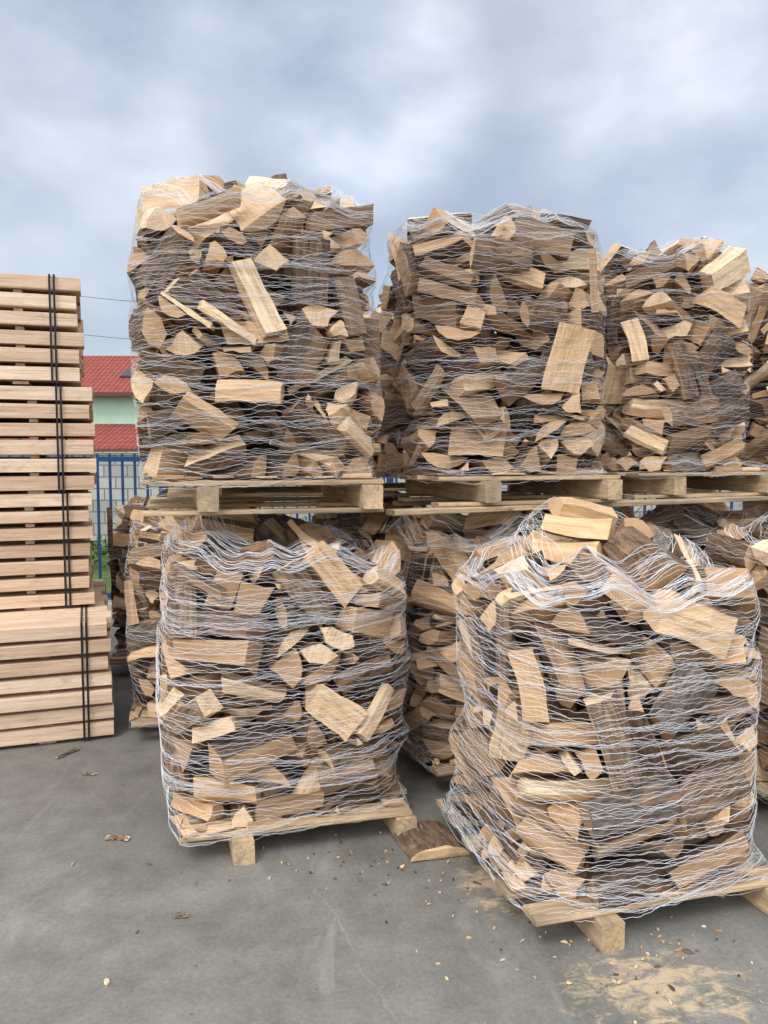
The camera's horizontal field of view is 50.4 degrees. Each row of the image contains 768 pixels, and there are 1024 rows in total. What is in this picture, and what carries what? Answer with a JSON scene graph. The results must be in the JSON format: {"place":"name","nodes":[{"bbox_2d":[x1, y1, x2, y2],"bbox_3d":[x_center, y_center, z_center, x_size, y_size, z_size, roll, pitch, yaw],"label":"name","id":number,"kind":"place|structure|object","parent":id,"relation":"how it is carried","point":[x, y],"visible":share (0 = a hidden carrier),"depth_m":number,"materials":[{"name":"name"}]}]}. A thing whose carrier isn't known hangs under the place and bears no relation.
{"place":"outdoors","nodes":[
{"label":"outdoors","id":0,"kind":"place"},
{"bbox_2d":[12,296,136,439],"bbox_3d":[-7.050,-3.595,24.800,9.300,6.750,0.200,0,4,0],"label":"power line","id":1,"kind":"object","parent":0,"point":[91,335],"visible":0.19,"depth_m":24.66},
{"bbox_2d":[91,547,119,599],"bbox_3d":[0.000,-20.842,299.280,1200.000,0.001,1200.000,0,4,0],"label":"ground","id":2,"kind":"structure","parent":0,"point":[106,575],"depth_m":11.12,"materials":[{"name":"green plant"}]},
{"bbox_2d":[90,515,311,567],"bbox_3d":[0.018,0.387,11.553,19.423,0.803,2.096,0,4,0],"label":"hedge","id":3,"kind":"object","parent":2,"relation":"on","point":[94,546],"visible":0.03,"depth_m":11.46,"materials":[{"name":"green plant"}]},
{"bbox_2d":[92,396,138,423],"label":"walls","id":4,"kind":"structure","parent":0,"point":[114,409],"depth_m":39.74,"materials":[{"name":"green paint"}]},
{"bbox_2d":[82,356,138,392],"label":"roof front","id":5,"kind":"structure","parent":4,"relation":"on","point":[102,374],"depth_m":41.44,"materials":[{"name":"tile"}]},
{"bbox_2d":[120,370,137,377],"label":"skylight","id":6,"kind":"object","parent":5,"relation":"on","point":[126,374],"visible":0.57,"depth_m":41.00,"materials":[{"name":"grey glass"}]},
{"bbox_2d":[0,452,742,546],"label":"block wall","id":7,"kind":"structure","parent":0,"point":[116,483],"depth_m":14.01,"materials":[{"name":"grey concrete"}]},
{"bbox_2d":[0,615,767,1023],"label":"concrete yard","id":8,"kind":"structure","parent":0,"point":[248,945],"depth_m":2.82,"materials":[{"name":"grey concrete"}]},
{"bbox_2d":[0,273,113,746],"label":"lumber stack","id":9,"kind":"object","parent":8,"relation":"on","point":[56,681],"visible":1,"depth_m":4.89,"materials":[{"name":"beige wood"}]},
{"bbox_2d":[55,748,79,757],"bbox_3d":[-1.722,1.311,4.442,0.030,0.015,0.157,2,5,25],"label":"bark fragment","id":10,"kind":"object","parent":8,"relation":"on","point":[67,752],"visible":1,"depth_m":4.44,"materials":[{"name":"brown wood"}]},
{"bbox_2d":[82,772,97,775],"bbox_3d":[-1.499,1.333,4.162,0.076,0.013,0.030,0,4,0],"label":"bark fragment","id":11,"kind":"object","parent":8,"relation":"on","point":[90,773],"visible":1,"depth_m":4.16,"materials":[{"name":"brown wood"}]},
{"bbox_2d":[108,600,115,614],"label":"fence kerb","id":12,"kind":"structure","parent":8,"relation":"on","point":[109,604],"depth_m":8.21,"materials":[{"name":"concrete"}]},
{"bbox_2d":[105,834,129,840],"bbox_3d":[-1.133,1.383,3.474,0.104,0.017,0.050,0,4,0],"label":"bark fragment","id":13,"kind":"object","parent":8,"relation":"on","point":[118,837],"visible":1,"depth_m":3.46,"materials":[{"name":"brown wood"}]},
{"bbox_2d":[107,486,223,664],"bbox_3d":[-1.611,0.474,6.470,1.058,1.386,1.070,-1,4,-14],"label":"firewood pallet","id":14,"kind":"object","parent":8,"relation":"on","point":[119,539],"visible":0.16,"depth_m":6.05,"materials":[{"name":"brown wood"}]},
{"bbox_2d":[172,912,189,917],"bbox_3d":[-0.718,1.428,2.896,0.065,0.014,0.035,0,4,0],"label":"bark fragment","id":15,"kind":"object","parent":8,"relation":"on","point":[179,915],"visible":1,"depth_m":2.89,"materials":[{"name":"brown wood"}]},
{"bbox_2d":[124,491,275,727],"bbox_3d":[-1.054,0.567,5.096,1.052,1.407,1.058,-1,4,-14],"label":"firewood pallet","id":16,"kind":"object","parent":8,"relation":"on","point":[142,599],"visible":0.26,"depth_m":4.69,"materials":[{"name":"brown wood"}]},
{"bbox_2d":[167,485,322,497],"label":"firewood pallet","id":17,"kind":"object","parent":16,"relation":"on","point":[277,491],"visible":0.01,"depth_m":5.04,"materials":[{"name":"brown wood"}]},
{"bbox_2d":[155,514,416,866],"bbox_3d":[-0.474,0.676,3.784,1.130,1.386,1.063,-1,4,-17],"label":"firewood pallet","id":18,"kind":"object","parent":8,"relation":"on","point":[283,664],"visible":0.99,"depth_m":3.38,"materials":[{"name":"brown wood"}]},
{"bbox_2d":[127,173,384,515],"bbox_3d":[-0.604,-0.777,3.808,1.114,1.509,1.076,-1,4,-14],"label":"firewood pallet","id":19,"kind":"object","parent":18,"relation":"on","point":[254,335],"visible":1,"depth_m":3.41,"materials":[{"name":"brown wood"}]},
{"bbox_2d":[8,454,743,597],"bbox_3d":[1.173,0.174,8.221,20.345,1.720,0.070,0,4,0],"label":"metal fence","id":20,"kind":"object","parent":8,"relation":"on","point":[122,459],"visible":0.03,"depth_m":8.19,"materials":[{"name":"blue metal"}]},
{"bbox_2d":[311,487,460,648],"bbox_3d":[0.016,0.510,5.861,1.077,1.406,1.095,-1,5,-18],"label":"firewood pallet","id":21,"kind":"object","parent":8,"relation":"on","point":[370,526],"visible":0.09,"depth_m":5.47,"materials":[{"name":"brown wood"}]},
{"bbox_2d":[301,304,409,490],"bbox_3d":[0.003,-0.797,5.742,1.086,1.259,1.051,-1,5,-18],"label":"firewood pallet","id":22,"kind":"object","parent":21,"relation":"on","point":[375,460],"visible":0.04,"depth_m":5.32,"materials":[{"name":"brown wood"}]},
{"bbox_2d":[71,785,763,1023],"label":"wood chips","id":23,"kind":"object","parent":8,"relation":"on","point":[107,981],"visible":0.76,"depth_m":2.74,"materials":[{"name":"beige wood"}]},
{"bbox_2d":[391,820,469,861],"bbox_3d":[0.192,1.367,3.411,0.258,0.058,0.267,-2,5,-19],"label":"bark slab","id":24,"kind":"object","parent":8,"relation":"on","point":[427,840],"depth_m":3.35,"materials":[{"name":"brown wood"}]},
{"bbox_2d":[384,505,544,776],"bbox_3d":[0.537,0.625,4.475,1.108,1.385,1.075,-2,5,-22],"label":"firewood pallet","id":25,"kind":"object","parent":8,"relation":"on","point":[436,551],"visible":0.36,"depth_m":4.05,"materials":[{"name":"brown wood"}]},
{"bbox_2d":[372,204,622,506],"bbox_3d":[0.561,-0.840,4.383,1.117,1.549,1.069,-2,5,-20],"label":"firewood pallet","id":26,"kind":"object","parent":25,"relation":"on","point":[477,411],"visible":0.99,"depth_m":3.99,"materials":[{"name":"brown wood"}]},
{"bbox_2d":[517,493,613,517],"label":"firewood pallet","id":27,"kind":"object","parent":8,"relation":"on","point":[546,511],"depth_m":6.26,"materials":[{"name":"brown wood"}]},
{"bbox_2d":[501,427,564,486],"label":"firewood pallet","id":28,"kind":"object","parent":27,"relation":"on","point":[504,482],"depth_m":6.31,"materials":[{"name":"brown wood"}]},
{"bbox_2d":[436,497,767,952],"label":"firewood pallet","id":29,"kind":"object","parent":8,"relation":"on","point":[611,705],"visible":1,"depth_m":2.83,"materials":[{"name":"brown wood"}]},
{"bbox_2d":[614,498,761,591],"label":"firewood pallet","id":30,"kind":"object","parent":8,"relation":"on","point":[697,524],"visible":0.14,"depth_m":4.89,"materials":[{"name":"brown wood"}]},
{"bbox_2d":[386,491,767,515],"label":"wooden batten","id":31,"kind":"object","parent":30,"relation":"on","point":[428,511],"visible":0.47,"depth_m":4.28,"materials":[{"name":"brown wood"}]},
{"bbox_2d":[574,236,767,498],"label":"firewood pallet","id":32,"kind":"object","parent":31,"relation":"on","point":[677,362],"visible":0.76,"depth_m":4.64,"materials":[{"name":"brown wood"}]},
{"bbox_2d":[704,511,767,802],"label":"firewood pallet","id":33,"kind":"object","parent":8,"relation":"on","point":[736,546],"visible":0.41,"depth_m":3.76,"materials":[{"name":"brown wood"}]},
{"bbox_2d":[0,0,767,355],"label":"sky","id":34,"kind":"structure","parent":0,"point":[645,121],"materials":[{"name":"grey"}]},
{"bbox_2d":[732,500,767,529],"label":"firewood pallet","id":35,"kind":"object","parent":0,"point":[761,507],"visible":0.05,"depth_m":5.70,"materials":[{"name":"brown wood"}]},
{"bbox_2d":[736,267,767,467],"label":"firewood pallet","id":36,"kind":"object","parent":35,"relation":"on","point":[755,439],"visible":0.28,"depth_m":5.32,"materials":[{"name":"brown wood"}]},
{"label":"annex walls","id":37,"kind":"object","parent":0,"visible":0},
{"bbox_2d":[0,424,138,448],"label":"roof","id":38,"kind":"structure","parent":37,"relation":"on","point":[115,436],"depth_m":37.39,"materials":[{"name":"tile"}]},
{"bbox_2d":[93,393,138,451],"bbox_3d":[-16.500,-4.149,37.314,15.000,2.820,3.740,0,4,0],"label":"gutter","id":39,"kind":"object","parent":38,"relation":"attached to","point":[115,450],"depth_m":35.55,"materials":[{"name":"metal"}]}
]}

